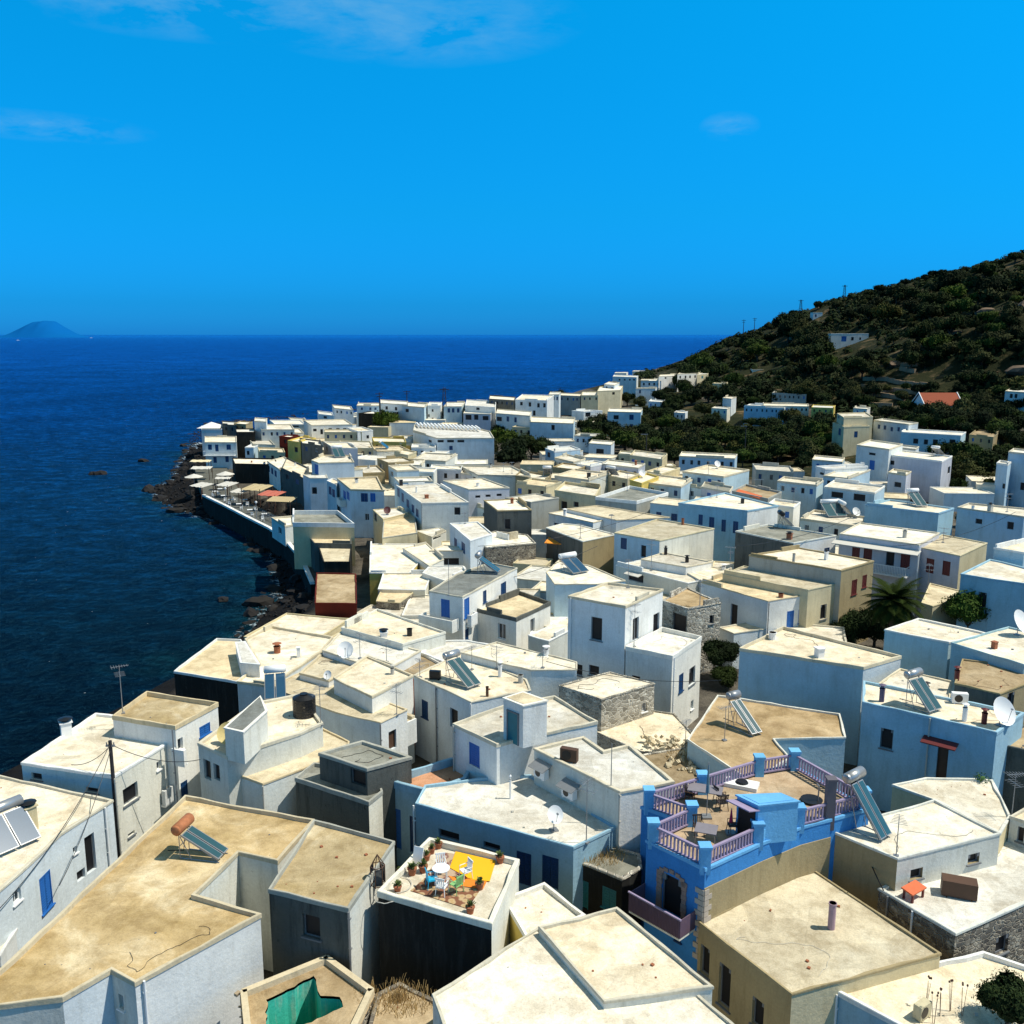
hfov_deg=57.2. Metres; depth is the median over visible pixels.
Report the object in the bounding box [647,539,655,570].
television antenna
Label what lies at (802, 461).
tree
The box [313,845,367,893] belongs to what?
rubble bits
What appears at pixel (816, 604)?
house
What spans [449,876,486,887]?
floor mat
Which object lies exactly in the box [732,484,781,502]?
house
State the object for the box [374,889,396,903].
wire hoop
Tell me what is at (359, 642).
television antenna
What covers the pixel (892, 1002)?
house
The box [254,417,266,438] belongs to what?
house
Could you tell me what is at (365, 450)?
house
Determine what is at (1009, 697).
door
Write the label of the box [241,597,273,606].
boulder
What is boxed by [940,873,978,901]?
wooden box
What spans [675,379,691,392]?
tree
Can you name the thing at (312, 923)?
window
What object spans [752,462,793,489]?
house
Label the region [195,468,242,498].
seafront path
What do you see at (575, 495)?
house
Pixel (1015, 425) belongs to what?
tree
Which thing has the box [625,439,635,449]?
tree
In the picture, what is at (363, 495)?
window
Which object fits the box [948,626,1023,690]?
house
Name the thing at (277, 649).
chimney pipe
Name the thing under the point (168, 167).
sky
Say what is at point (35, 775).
window
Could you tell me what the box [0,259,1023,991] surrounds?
terrain
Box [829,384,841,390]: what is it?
tree
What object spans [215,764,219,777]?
door
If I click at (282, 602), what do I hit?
boulder
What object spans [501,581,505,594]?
window
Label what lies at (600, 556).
house
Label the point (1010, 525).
window
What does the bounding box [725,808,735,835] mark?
closed parasol
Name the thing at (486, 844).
window
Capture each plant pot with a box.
[392,879,402,891]
[407,861,417,875]
[418,858,427,873]
[423,850,430,861]
[428,843,434,854]
[434,837,442,849]
[465,900,475,914]
[475,876,483,890]
[496,850,504,863]
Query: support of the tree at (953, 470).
on the terrain at (710, 689)
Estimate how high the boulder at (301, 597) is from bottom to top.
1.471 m
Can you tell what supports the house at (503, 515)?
on the terrain at (710, 689)
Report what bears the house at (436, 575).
on the terrain at (710, 689)
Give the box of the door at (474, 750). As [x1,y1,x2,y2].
[469,742,479,768]
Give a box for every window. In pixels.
[13,889,24,907]
[30,773,42,782]
[39,869,55,916]
[77,869,82,878]
[85,787,99,795]
[116,996,125,1013]
[123,782,140,808]
[127,831,136,839]
[177,738,184,749]
[199,722,211,738]
[301,914,321,942]
[312,487,316,493]
[352,769,365,784]
[361,493,367,501]
[370,493,375,501]
[420,699,428,720]
[436,829,459,843]
[444,558,458,564]
[452,708,457,722]
[454,507,459,514]
[464,597,468,618]
[465,628,468,639]
[481,841,499,852]
[483,590,487,604]
[497,623,505,640]
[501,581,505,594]
[530,619,535,633]
[562,501,566,508]
[577,664,582,677]
[587,665,598,675]
[589,617,602,642]
[596,449,603,453]
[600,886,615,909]
[621,538,626,549]
[629,576,642,582]
[632,617,639,641]
[641,703,647,713]
[653,613,657,631]
[671,513,676,520]
[678,672,683,693]
[688,666,695,687]
[697,944,709,981]
[698,514,702,524]
[709,517,713,527]
[709,615,714,624]
[715,962,730,1014]
[721,520,725,531]
[733,521,737,532]
[748,996,763,1023]
[819,604,826,620]
[831,491,842,497]
[851,579,856,595]
[852,547,859,557]
[854,493,864,500]
[861,575,866,588]
[863,548,871,559]
[869,460,874,469]
[878,728,893,751]
[895,482,900,487]
[900,554,909,568]
[909,868,924,882]
[926,558,934,573]
[942,560,950,575]
[966,852,981,866]
[976,518,981,523]
[979,592,986,606]
[995,933,1009,956]
[1007,522,1013,529]
[1014,826,1023,845]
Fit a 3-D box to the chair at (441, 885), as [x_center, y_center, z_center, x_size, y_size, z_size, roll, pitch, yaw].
[-3.091,16.436,41.369,0.498,0.918,0.522,4,11,19]
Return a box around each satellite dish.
[217,722,228,743]
[323,670,330,679]
[337,641,352,657]
[384,506,390,514]
[548,805,562,832]
[639,470,644,477]
[853,507,859,517]
[994,696,1015,726]
[1013,610,1023,635]
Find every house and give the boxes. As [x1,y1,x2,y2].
[0,775,117,950]
[0,795,313,1023]
[0,928,17,967]
[21,713,173,855]
[112,691,218,808]
[174,638,244,725]
[197,693,322,805]
[199,422,222,454]
[203,435,236,469]
[222,421,236,435]
[232,457,275,483]
[234,421,252,427]
[234,955,375,1023]
[235,428,255,457]
[235,623,332,712]
[241,728,349,815]
[245,444,257,457]
[250,439,274,447]
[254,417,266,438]
[258,447,284,458]
[261,424,294,447]
[267,457,285,490]
[268,819,394,993]
[270,420,303,431]
[271,515,293,546]
[275,672,407,754]
[279,434,298,457]
[281,458,308,505]
[287,435,315,463]
[288,417,305,421]
[292,508,354,568]
[294,428,303,436]
[295,762,383,837]
[299,438,322,464]
[299,652,350,686]
[303,474,327,509]
[304,419,352,437]
[310,538,351,572]
[311,453,354,479]
[315,573,356,617]
[317,410,333,419]
[318,547,351,572]
[318,740,411,865]
[322,632,420,670]
[323,441,357,466]
[324,428,361,441]
[327,478,338,510]
[332,405,353,423]
[333,656,414,763]
[336,476,383,537]
[339,440,373,454]
[341,609,445,650]
[347,427,372,441]
[354,467,362,476]
[356,465,384,483]
[357,402,380,426]
[358,410,397,427]
[368,445,408,455]
[369,541,417,604]
[369,981,432,1023]
[372,436,405,447]
[373,506,407,543]
[376,592,412,609]
[377,455,413,479]
[377,837,519,996]
[378,570,429,597]
[380,399,407,419]
[382,512,417,544]
[388,464,418,485]
[394,449,416,458]
[394,476,432,507]
[394,757,468,865]
[395,458,424,466]
[396,482,468,540]
[399,464,436,482]
[402,402,427,423]
[402,542,443,569]
[404,656,439,746]
[411,444,435,455]
[413,422,493,465]
[413,774,616,910]
[414,452,457,466]
[414,654,530,762]
[417,528,446,548]
[419,563,517,641]
[421,640,488,661]
[422,566,465,589]
[427,402,441,418]
[429,544,462,565]
[431,464,462,483]
[432,927,733,1023]
[443,478,509,516]
[444,401,464,422]
[449,521,492,569]
[452,691,597,784]
[459,465,530,496]
[460,641,576,697]
[461,468,471,478]
[463,411,491,430]
[465,399,495,428]
[477,503,483,516]
[477,588,550,648]
[484,497,531,537]
[484,531,535,566]
[489,395,515,410]
[496,409,531,430]
[505,493,558,528]
[510,882,585,943]
[512,425,529,434]
[515,394,553,416]
[515,471,550,495]
[516,478,561,496]
[528,617,567,658]
[530,416,574,439]
[533,736,674,852]
[538,907,713,1008]
[545,445,579,465]
[546,523,613,574]
[546,560,625,616]
[548,510,602,529]
[549,392,560,417]
[553,463,585,472]
[554,452,585,465]
[554,469,609,494]
[554,481,600,510]
[558,672,654,730]
[560,393,580,414]
[566,505,670,532]
[568,582,663,679]
[572,408,602,419]
[574,433,598,451]
[577,460,607,471]
[581,392,597,409]
[582,847,641,924]
[589,439,614,454]
[595,486,667,513]
[597,386,622,413]
[597,710,691,753]
[601,459,644,474]
[604,381,619,388]
[607,407,642,435]
[607,470,638,492]
[613,375,637,393]
[614,372,627,374]
[614,519,714,575]
[616,560,710,594]
[618,450,647,461]
[625,627,701,726]
[628,748,871,972]
[630,450,666,470]
[630,473,658,488]
[635,386,656,405]
[640,552,711,574]
[641,378,660,389]
[643,748,712,794]
[645,471,692,499]
[647,465,679,475]
[648,399,664,407]
[650,497,687,521]
[658,373,675,388]
[662,587,721,672]
[674,410,687,420]
[677,371,700,391]
[678,492,778,561]
[679,451,736,470]
[682,465,748,489]
[687,566,731,592]
[687,695,845,790]
[690,484,701,499]
[697,372,707,382]
[697,871,941,1023]
[701,481,732,496]
[701,572,799,634]
[711,406,730,421]
[712,382,727,387]
[720,622,764,668]
[722,395,736,416]
[722,566,834,627]
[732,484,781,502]
[734,523,836,568]
[738,626,901,764]
[743,403,784,425]
[749,545,873,643]
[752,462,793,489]
[763,402,808,422]
[769,498,800,526]
[772,391,806,402]
[777,476,823,526]
[800,509,863,545]
[810,312,822,319]
[811,404,835,418]
[811,455,844,476]
[815,462,867,477]
[822,469,870,508]
[823,478,884,515]
[828,333,868,349]
[831,522,939,620]
[832,422,869,456]
[832,799,1000,910]
[834,951,1023,1023]
[837,412,872,439]
[853,405,870,413]
[855,439,902,480]
[856,680,1023,811]
[864,499,953,535]
[872,418,917,442]
[877,837,1023,963]
[879,668,952,697]
[883,618,985,679]
[887,468,911,492]
[890,450,951,501]
[890,777,1009,853]
[900,429,965,454]
[902,445,918,451]
[912,392,959,406]
[916,534,987,617]
[920,583,957,624]
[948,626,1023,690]
[954,659,1023,723]
[955,503,1023,559]
[956,559,1023,631]
[969,430,998,450]
[993,538,1023,566]
[994,460,1010,505]
[1002,724,1023,814]
[1004,389,1023,410]
[1007,448,1023,507]
[1008,808,1023,847]
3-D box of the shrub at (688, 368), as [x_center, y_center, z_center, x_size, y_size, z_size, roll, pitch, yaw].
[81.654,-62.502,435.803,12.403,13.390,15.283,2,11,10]
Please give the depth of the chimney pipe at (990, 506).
112.54 m
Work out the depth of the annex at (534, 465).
194.06 m
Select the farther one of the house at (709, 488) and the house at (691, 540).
the house at (709, 488)
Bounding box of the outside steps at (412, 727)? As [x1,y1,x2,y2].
[407,713,416,745]
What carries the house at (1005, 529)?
on the terrain at (710, 689)
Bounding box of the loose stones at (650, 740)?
[640,734,676,746]
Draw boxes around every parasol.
[185,474,202,477]
[216,471,233,476]
[701,762,711,819]
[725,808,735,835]
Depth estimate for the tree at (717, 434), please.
241.13 m
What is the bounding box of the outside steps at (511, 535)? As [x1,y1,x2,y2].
[496,531,517,539]
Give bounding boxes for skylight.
[724,776,759,792]
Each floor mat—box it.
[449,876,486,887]
[450,851,495,880]
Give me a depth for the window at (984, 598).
84.85 m
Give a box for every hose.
[127,926,209,971]
[343,750,382,762]
[384,876,411,892]
[578,678,616,689]
[736,937,828,973]
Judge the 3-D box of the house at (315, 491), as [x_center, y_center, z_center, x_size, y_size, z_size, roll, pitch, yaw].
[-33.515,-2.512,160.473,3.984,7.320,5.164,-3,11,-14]
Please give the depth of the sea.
264.08 m
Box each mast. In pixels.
[375,392,382,414]
[439,388,448,417]
[798,300,803,313]
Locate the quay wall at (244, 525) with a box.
[202,494,315,596]
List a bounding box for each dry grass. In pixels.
[353,973,434,1018]
[583,847,627,866]
[665,746,691,764]
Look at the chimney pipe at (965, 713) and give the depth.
56.95 m
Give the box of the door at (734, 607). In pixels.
[731,604,737,624]
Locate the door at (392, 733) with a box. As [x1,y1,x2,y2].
[389,729,394,747]
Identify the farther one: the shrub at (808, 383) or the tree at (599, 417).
the shrub at (808, 383)
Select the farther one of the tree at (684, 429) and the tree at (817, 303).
the tree at (817, 303)
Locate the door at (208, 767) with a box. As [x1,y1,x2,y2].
[205,759,210,777]
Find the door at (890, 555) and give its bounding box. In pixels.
[886,552,894,565]
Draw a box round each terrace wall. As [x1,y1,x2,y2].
[861,384,917,394]
[863,376,927,384]
[863,392,905,400]
[870,402,892,406]
[899,367,915,372]
[900,362,918,366]
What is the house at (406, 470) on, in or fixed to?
on the terrain at (710, 689)
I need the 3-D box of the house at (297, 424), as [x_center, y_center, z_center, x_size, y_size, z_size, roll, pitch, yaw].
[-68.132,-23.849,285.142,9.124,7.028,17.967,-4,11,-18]
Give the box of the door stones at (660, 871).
[656,867,686,918]
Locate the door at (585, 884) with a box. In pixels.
[583,880,588,909]
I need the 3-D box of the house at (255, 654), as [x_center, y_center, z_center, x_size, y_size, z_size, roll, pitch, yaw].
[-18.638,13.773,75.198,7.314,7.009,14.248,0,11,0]
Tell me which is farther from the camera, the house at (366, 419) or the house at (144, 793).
the house at (366, 419)
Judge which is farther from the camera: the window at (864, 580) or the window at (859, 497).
the window at (859, 497)
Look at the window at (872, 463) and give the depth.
176.19 m
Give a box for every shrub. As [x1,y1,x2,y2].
[671,374,676,385]
[674,363,699,374]
[687,352,714,366]
[687,398,697,404]
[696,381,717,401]
[699,362,725,375]
[712,349,729,358]
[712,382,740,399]
[714,377,723,382]
[724,340,732,349]
[730,394,740,403]
[736,346,754,361]
[738,333,764,343]
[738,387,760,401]
[739,337,768,357]
[744,329,769,341]
[745,379,765,392]
[746,342,770,361]
[761,380,776,394]
[768,346,784,357]
[769,390,783,401]
[771,312,793,327]
[776,316,800,342]
[780,365,795,378]
[781,361,789,365]
[781,381,799,393]
[783,328,794,340]
[784,345,802,362]
[784,377,803,386]
[786,312,805,320]
[789,329,800,339]
[791,317,811,329]
[792,323,809,330]
[793,379,818,396]
[795,324,820,338]
[795,334,808,346]
[795,384,818,401]
[796,357,820,373]
[799,342,825,357]
[802,338,835,352]
[804,330,830,343]
[813,353,838,366]
[818,391,833,401]
[820,363,845,373]
[824,316,832,323]
[824,371,852,383]
[830,300,843,306]
[833,387,851,402]
[839,358,854,373]
[839,377,853,385]
[840,308,857,321]
[842,379,862,390]
[854,348,875,360]
[856,304,876,318]
[861,380,882,395]
[862,295,872,299]
[864,361,879,376]
[868,296,882,305]
[868,367,886,381]
[870,302,905,321]
[878,290,887,296]
[878,353,887,358]
[883,360,890,368]
[884,283,906,304]
[887,335,899,343]
[892,286,923,300]
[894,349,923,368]
[900,339,919,350]
[901,297,922,312]
[902,319,935,343]
[906,321,919,326]
[913,302,928,319]
[915,292,929,298]
[915,336,924,346]
[917,304,941,319]
[919,333,951,348]
[920,291,954,304]
[924,316,945,329]
[925,302,943,318]
[926,329,953,339]
[926,350,943,363]
[929,279,954,291]
[933,344,950,355]
[934,312,965,333]
[935,269,970,285]
[940,284,968,300]
[942,343,959,355]
[943,302,965,313]
[944,297,974,314]
[945,340,960,351]
[952,381,967,391]
[955,338,988,354]
[955,392,971,399]
[957,371,982,388]
[958,324,967,331]
[958,370,983,384]
[960,275,980,286]
[961,361,983,369]
[963,282,973,289]
[964,347,993,365]
[965,314,984,331]
[967,290,980,304]
[969,304,982,311]
[969,369,1000,384]
[970,261,999,277]
[972,275,1010,300]
[975,336,1001,350]
[976,286,1005,301]
[976,309,999,323]
[978,329,1013,347]
[982,374,988,382]
[982,388,995,395]
[983,321,1007,332]
[992,291,1006,302]
[993,314,1021,327]
[993,393,1004,399]
[998,300,1023,325]
[1002,292,1013,301]
[1003,386,1022,395]
[1004,375,1023,388]
[1006,324,1023,336]
[1008,270,1023,287]
[1008,294,1023,303]
[1010,341,1023,353]
[1012,290,1021,295]
[1017,332,1023,339]
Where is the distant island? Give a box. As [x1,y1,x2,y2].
[0,321,86,337]
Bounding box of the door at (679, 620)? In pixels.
[673,612,685,631]
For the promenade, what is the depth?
165.59 m
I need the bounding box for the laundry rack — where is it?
[412,846,424,863]
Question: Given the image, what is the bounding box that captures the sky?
[0,0,1023,334]
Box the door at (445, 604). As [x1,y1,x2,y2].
[441,599,449,617]
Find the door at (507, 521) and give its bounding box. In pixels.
[505,519,510,528]
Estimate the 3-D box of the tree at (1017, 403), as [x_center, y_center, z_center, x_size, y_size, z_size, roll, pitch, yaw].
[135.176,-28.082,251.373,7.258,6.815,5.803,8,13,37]
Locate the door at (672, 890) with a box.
[662,873,681,915]
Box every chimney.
[19,798,38,828]
[57,716,72,737]
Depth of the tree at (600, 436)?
247.37 m
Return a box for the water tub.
[768,631,776,639]
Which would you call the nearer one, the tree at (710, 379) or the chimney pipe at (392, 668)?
the chimney pipe at (392, 668)
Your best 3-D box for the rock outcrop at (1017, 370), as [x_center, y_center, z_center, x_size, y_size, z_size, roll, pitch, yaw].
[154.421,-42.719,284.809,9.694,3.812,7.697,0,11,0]
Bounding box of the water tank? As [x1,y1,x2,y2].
[292,692,315,719]
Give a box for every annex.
[243,613,347,640]
[316,438,324,446]
[357,605,418,621]
[358,455,385,465]
[368,425,390,436]
[382,484,394,490]
[384,489,394,507]
[389,420,415,435]
[400,435,412,442]
[401,594,429,618]
[406,442,412,449]
[420,451,448,453]
[425,418,445,424]
[440,422,462,425]
[441,541,449,544]
[455,459,487,465]
[469,517,483,525]
[513,558,552,572]
[517,565,549,588]
[517,588,539,596]
[520,460,553,472]
[531,580,545,599]
[532,529,545,557]
[539,451,544,459]
[544,612,565,627]
[546,438,574,446]
[551,473,559,479]
[575,420,593,433]
[584,453,618,460]
[713,561,733,569]
[791,467,804,477]
[791,624,846,641]
[869,481,887,491]
[884,492,910,501]
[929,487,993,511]
[966,475,994,486]
[976,482,995,494]
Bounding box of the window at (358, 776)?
[352,769,365,784]
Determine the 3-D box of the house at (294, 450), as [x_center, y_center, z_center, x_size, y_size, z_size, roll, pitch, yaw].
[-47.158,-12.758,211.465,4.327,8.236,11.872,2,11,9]
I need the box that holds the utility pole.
[105,740,119,857]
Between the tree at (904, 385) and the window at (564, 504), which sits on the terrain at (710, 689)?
the tree at (904, 385)
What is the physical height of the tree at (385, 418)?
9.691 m
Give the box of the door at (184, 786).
[181,780,187,797]
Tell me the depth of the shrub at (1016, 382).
268.94 m
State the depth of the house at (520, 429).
267.45 m
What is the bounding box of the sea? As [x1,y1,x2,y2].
[0,335,732,773]
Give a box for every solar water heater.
[0,794,40,857]
[168,813,228,862]
[263,664,285,699]
[331,445,345,457]
[377,439,388,448]
[442,649,480,689]
[469,550,500,574]
[542,466,551,476]
[558,551,588,574]
[606,465,618,477]
[724,690,761,736]
[774,510,793,527]
[820,499,846,517]
[837,499,853,516]
[842,766,891,842]
[899,667,941,714]
[906,488,927,507]
[931,445,944,456]
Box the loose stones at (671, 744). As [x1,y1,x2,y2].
[657,738,687,755]
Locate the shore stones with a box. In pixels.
[150,416,314,633]
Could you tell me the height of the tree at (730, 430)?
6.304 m
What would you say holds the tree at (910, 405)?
on the terrain at (710, 689)
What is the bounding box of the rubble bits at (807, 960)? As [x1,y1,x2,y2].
[744,905,839,969]
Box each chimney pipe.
[272,642,280,653]
[296,646,300,657]
[379,628,387,637]
[389,664,394,674]
[407,628,411,636]
[486,686,488,696]
[497,661,502,676]
[518,674,522,683]
[542,645,549,655]
[684,555,689,562]
[786,531,793,539]
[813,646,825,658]
[824,549,828,559]
[827,900,836,930]
[879,683,886,701]
[902,528,906,537]
[954,666,961,680]
[962,703,969,721]
[981,708,988,724]
[987,502,993,511]
[991,640,998,648]
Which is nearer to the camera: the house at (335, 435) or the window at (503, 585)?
the window at (503, 585)
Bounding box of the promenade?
[207,494,315,583]
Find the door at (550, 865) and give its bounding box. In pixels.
[542,854,558,889]
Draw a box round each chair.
[424,867,438,890]
[435,852,446,875]
[435,877,448,897]
[449,874,463,895]
[459,857,472,881]
[684,783,694,801]
[692,814,704,837]
[712,784,725,804]
[715,794,728,811]
[726,817,739,832]
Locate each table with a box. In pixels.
[432,863,449,884]
[687,782,723,807]
[694,822,717,843]
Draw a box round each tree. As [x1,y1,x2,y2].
[372,409,399,425]
[490,427,518,444]
[491,424,504,429]
[494,439,499,453]
[495,445,528,465]
[497,432,535,450]
[514,434,547,459]
[536,435,555,450]
[575,418,598,429]
[579,421,603,433]
[581,427,602,432]
[588,413,606,422]
[590,432,608,439]
[599,419,622,435]
[606,424,639,447]
[609,428,638,450]
[622,392,635,405]
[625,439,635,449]
[627,422,654,437]
[629,434,650,450]
[633,395,646,406]
[641,413,655,426]
[642,406,658,414]
[642,410,658,418]
[643,429,660,439]
[648,436,667,451]
[649,405,663,409]
[650,388,672,399]
[653,418,664,426]
[655,407,676,417]
[657,413,681,427]
[658,431,681,444]
[660,396,682,409]
[662,386,674,392]
[663,442,686,452]
[666,401,684,410]
[667,447,681,464]
[671,418,693,426]
[671,430,692,444]
[672,422,688,431]
[674,393,692,404]
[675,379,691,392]
[676,439,699,451]
[677,381,692,392]
[680,432,702,442]
[681,426,700,432]
[683,388,703,405]
[686,424,709,434]
[687,417,702,427]
[687,444,699,451]
[693,402,713,414]
[694,438,724,452]
[697,417,707,426]
[698,426,731,444]
[701,375,716,383]
[701,415,722,428]
[701,638,741,667]
[705,411,721,418]
[709,664,738,689]
[714,420,730,429]
[720,428,736,446]
[721,371,744,385]
[722,425,740,430]
[726,438,744,450]
[727,430,757,445]
[733,448,757,467]
[734,424,765,435]
[735,445,759,461]
[742,418,756,425]
[743,376,757,386]
[746,396,760,403]
[747,441,768,461]
[752,451,772,463]
[753,416,784,426]
[755,429,781,442]
[765,422,794,433]
[765,434,790,442]
[766,437,797,459]
[766,442,790,462]
[776,420,796,429]
[777,408,800,420]
[782,430,802,440]
[784,439,803,458]
[787,415,813,423]
[793,421,810,436]
[793,454,811,469]
[796,436,812,441]
[796,439,822,457]
[801,419,830,436]
[805,436,826,445]
[810,432,825,438]
[812,388,824,400]
[812,411,826,418]
[813,301,823,309]
[813,394,831,401]
[813,412,836,420]
[814,415,836,430]
[815,431,831,445]
[816,400,828,404]
[821,442,843,456]
[828,621,862,643]
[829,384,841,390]
[832,399,846,406]
[832,608,873,639]
[844,385,862,393]
[844,388,858,402]
[847,355,878,378]
[852,394,875,403]
[855,607,899,647]
[862,575,929,626]
[864,291,873,294]
[873,284,886,290]
[877,405,898,418]
[882,384,890,390]
[894,409,914,419]
[896,390,909,400]
[897,399,910,409]
[900,278,910,284]
[901,382,911,388]
[902,414,912,421]
[905,401,916,409]
[909,383,927,392]
[910,412,933,426]
[913,413,938,428]
[914,401,949,415]
[919,274,931,278]
[924,381,939,389]
[925,388,945,392]
[926,443,945,453]
[927,270,937,274]
[930,400,955,409]
[931,409,971,430]
[931,438,963,454]
[936,269,948,273]
[937,588,990,627]
[939,416,966,430]
[949,441,983,455]
[950,477,968,486]
[951,451,970,469]
[951,462,965,480]
[952,460,987,479]
[953,397,970,406]
[953,398,978,413]
[953,421,980,438]
[959,266,969,270]
[959,448,1005,472]
[965,469,995,478]
[967,409,993,427]
[969,392,992,400]
[970,394,992,403]
[971,966,1023,1023]
[974,422,983,429]
[976,398,1003,408]
[980,476,994,482]
[983,419,1021,431]
[984,410,997,417]
[985,419,1015,443]
[987,428,1013,444]
[988,403,1014,418]
[989,447,1006,457]
[990,425,1004,432]
[992,384,1008,393]
[992,395,1004,404]
[993,443,1021,459]
[1002,397,1023,408]
[1002,428,1023,446]
[1003,414,1023,430]
[1005,434,1023,448]
[1007,251,1023,262]
[1012,411,1023,415]
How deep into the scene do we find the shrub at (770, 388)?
349.39 m
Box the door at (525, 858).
[517,851,530,886]
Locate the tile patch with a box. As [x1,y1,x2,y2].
[737,489,761,498]
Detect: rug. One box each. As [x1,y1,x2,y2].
[410,878,479,907]
[428,852,461,882]
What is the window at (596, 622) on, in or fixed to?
in the house at (600, 628)
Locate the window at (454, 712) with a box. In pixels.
[452,708,457,722]
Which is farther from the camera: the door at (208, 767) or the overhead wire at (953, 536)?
the overhead wire at (953, 536)
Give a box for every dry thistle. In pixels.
[926,975,931,997]
[931,991,938,1023]
[948,979,953,1011]
[961,982,968,1015]
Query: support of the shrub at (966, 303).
on the terrain at (710, 689)
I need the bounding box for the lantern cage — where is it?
[370,854,385,888]
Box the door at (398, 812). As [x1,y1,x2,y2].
[395,809,401,849]
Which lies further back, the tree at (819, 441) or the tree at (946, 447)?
the tree at (819, 441)
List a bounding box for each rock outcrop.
[888,361,900,366]
[974,307,994,314]
[1005,365,1023,375]
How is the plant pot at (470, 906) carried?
on the house at (434, 944)
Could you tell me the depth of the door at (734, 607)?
88.69 m
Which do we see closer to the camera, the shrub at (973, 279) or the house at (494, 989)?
the house at (494, 989)
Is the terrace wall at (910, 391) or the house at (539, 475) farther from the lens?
the terrace wall at (910, 391)
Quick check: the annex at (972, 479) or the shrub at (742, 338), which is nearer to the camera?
the annex at (972, 479)
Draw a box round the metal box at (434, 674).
[429,669,440,680]
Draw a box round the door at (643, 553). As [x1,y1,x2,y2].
[641,545,645,556]
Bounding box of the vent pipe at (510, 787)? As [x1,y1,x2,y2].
[509,775,510,798]
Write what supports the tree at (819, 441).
on the terrain at (710, 689)
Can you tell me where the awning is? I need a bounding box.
[545,537,560,553]
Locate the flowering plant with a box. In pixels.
[974,770,992,782]
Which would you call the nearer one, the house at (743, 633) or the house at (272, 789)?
the house at (272, 789)
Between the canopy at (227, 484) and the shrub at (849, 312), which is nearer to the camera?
the canopy at (227, 484)
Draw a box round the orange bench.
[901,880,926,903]
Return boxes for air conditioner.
[528,758,551,780]
[555,777,580,801]
[560,746,578,763]
[912,997,931,1022]
[950,691,968,703]
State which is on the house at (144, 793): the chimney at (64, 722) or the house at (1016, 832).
the chimney at (64, 722)
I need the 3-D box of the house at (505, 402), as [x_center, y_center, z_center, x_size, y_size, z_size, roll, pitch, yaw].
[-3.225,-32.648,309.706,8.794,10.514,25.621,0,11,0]
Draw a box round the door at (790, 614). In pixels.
[786,610,793,627]
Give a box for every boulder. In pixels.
[93,470,106,474]
[138,458,148,461]
[141,484,153,491]
[152,494,167,501]
[165,507,184,512]
[178,466,187,470]
[185,496,195,500]
[196,505,203,511]
[218,596,227,601]
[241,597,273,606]
[242,620,256,623]
[243,542,255,545]
[243,607,258,616]
[251,547,269,552]
[266,563,281,570]
[267,604,276,611]
[268,584,284,592]
[272,572,282,576]
[280,599,290,604]
[286,588,300,594]
[295,592,309,601]
[295,604,309,613]
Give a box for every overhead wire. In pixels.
[0,745,109,907]
[59,752,109,885]
[115,746,200,761]
[360,444,509,477]
[410,546,596,597]
[486,512,647,545]
[546,661,718,681]
[740,512,860,545]
[872,867,883,890]
[898,512,1014,545]
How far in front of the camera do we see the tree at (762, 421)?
270.94 m
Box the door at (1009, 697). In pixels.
[1007,691,1014,702]
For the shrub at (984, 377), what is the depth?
284.35 m
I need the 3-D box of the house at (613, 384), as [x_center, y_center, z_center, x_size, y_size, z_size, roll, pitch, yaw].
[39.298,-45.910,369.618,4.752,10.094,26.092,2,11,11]
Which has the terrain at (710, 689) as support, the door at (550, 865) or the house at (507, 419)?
the house at (507, 419)
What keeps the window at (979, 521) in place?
in the house at (1005, 529)
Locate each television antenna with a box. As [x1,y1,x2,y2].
[111,664,126,713]
[316,684,326,725]
[354,633,365,658]
[380,641,391,661]
[388,682,402,715]
[413,658,425,677]
[447,559,449,595]
[464,645,477,670]
[490,645,504,669]
[536,649,546,668]
[577,776,596,844]
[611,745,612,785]
[622,559,633,587]
[631,604,640,646]
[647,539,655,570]
[680,719,691,747]
[694,579,704,605]
[716,705,732,741]
[890,814,907,856]
[924,564,933,589]
[1003,771,1023,814]
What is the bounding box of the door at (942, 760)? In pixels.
[936,747,948,777]
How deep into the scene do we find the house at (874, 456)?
176.12 m
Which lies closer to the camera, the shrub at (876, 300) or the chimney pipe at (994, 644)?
the chimney pipe at (994, 644)
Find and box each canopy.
[189,482,213,498]
[190,460,211,472]
[190,466,212,479]
[214,477,231,489]
[216,481,238,496]
[229,488,250,504]
[240,484,273,506]
[257,490,285,511]
[266,496,296,515]
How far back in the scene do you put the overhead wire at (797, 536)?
98.00 m
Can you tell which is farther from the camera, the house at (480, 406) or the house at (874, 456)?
the house at (480, 406)
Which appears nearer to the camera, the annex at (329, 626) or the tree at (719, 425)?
the annex at (329, 626)
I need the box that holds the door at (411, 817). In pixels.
[410,816,415,851]
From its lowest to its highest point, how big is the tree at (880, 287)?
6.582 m
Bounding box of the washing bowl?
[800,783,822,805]
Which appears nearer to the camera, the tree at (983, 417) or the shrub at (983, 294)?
the tree at (983, 417)
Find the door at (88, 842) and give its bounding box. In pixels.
[84,833,94,871]
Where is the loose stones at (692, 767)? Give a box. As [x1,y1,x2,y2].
[665,749,697,775]
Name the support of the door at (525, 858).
in the house at (480, 814)
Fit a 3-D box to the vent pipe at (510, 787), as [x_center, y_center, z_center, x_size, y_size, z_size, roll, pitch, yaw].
[-0.092,14.855,50.753,0.148,1.400,0.148,-4,12,-22]
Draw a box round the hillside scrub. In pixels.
[633,250,1023,440]
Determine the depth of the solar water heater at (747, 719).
60.09 m

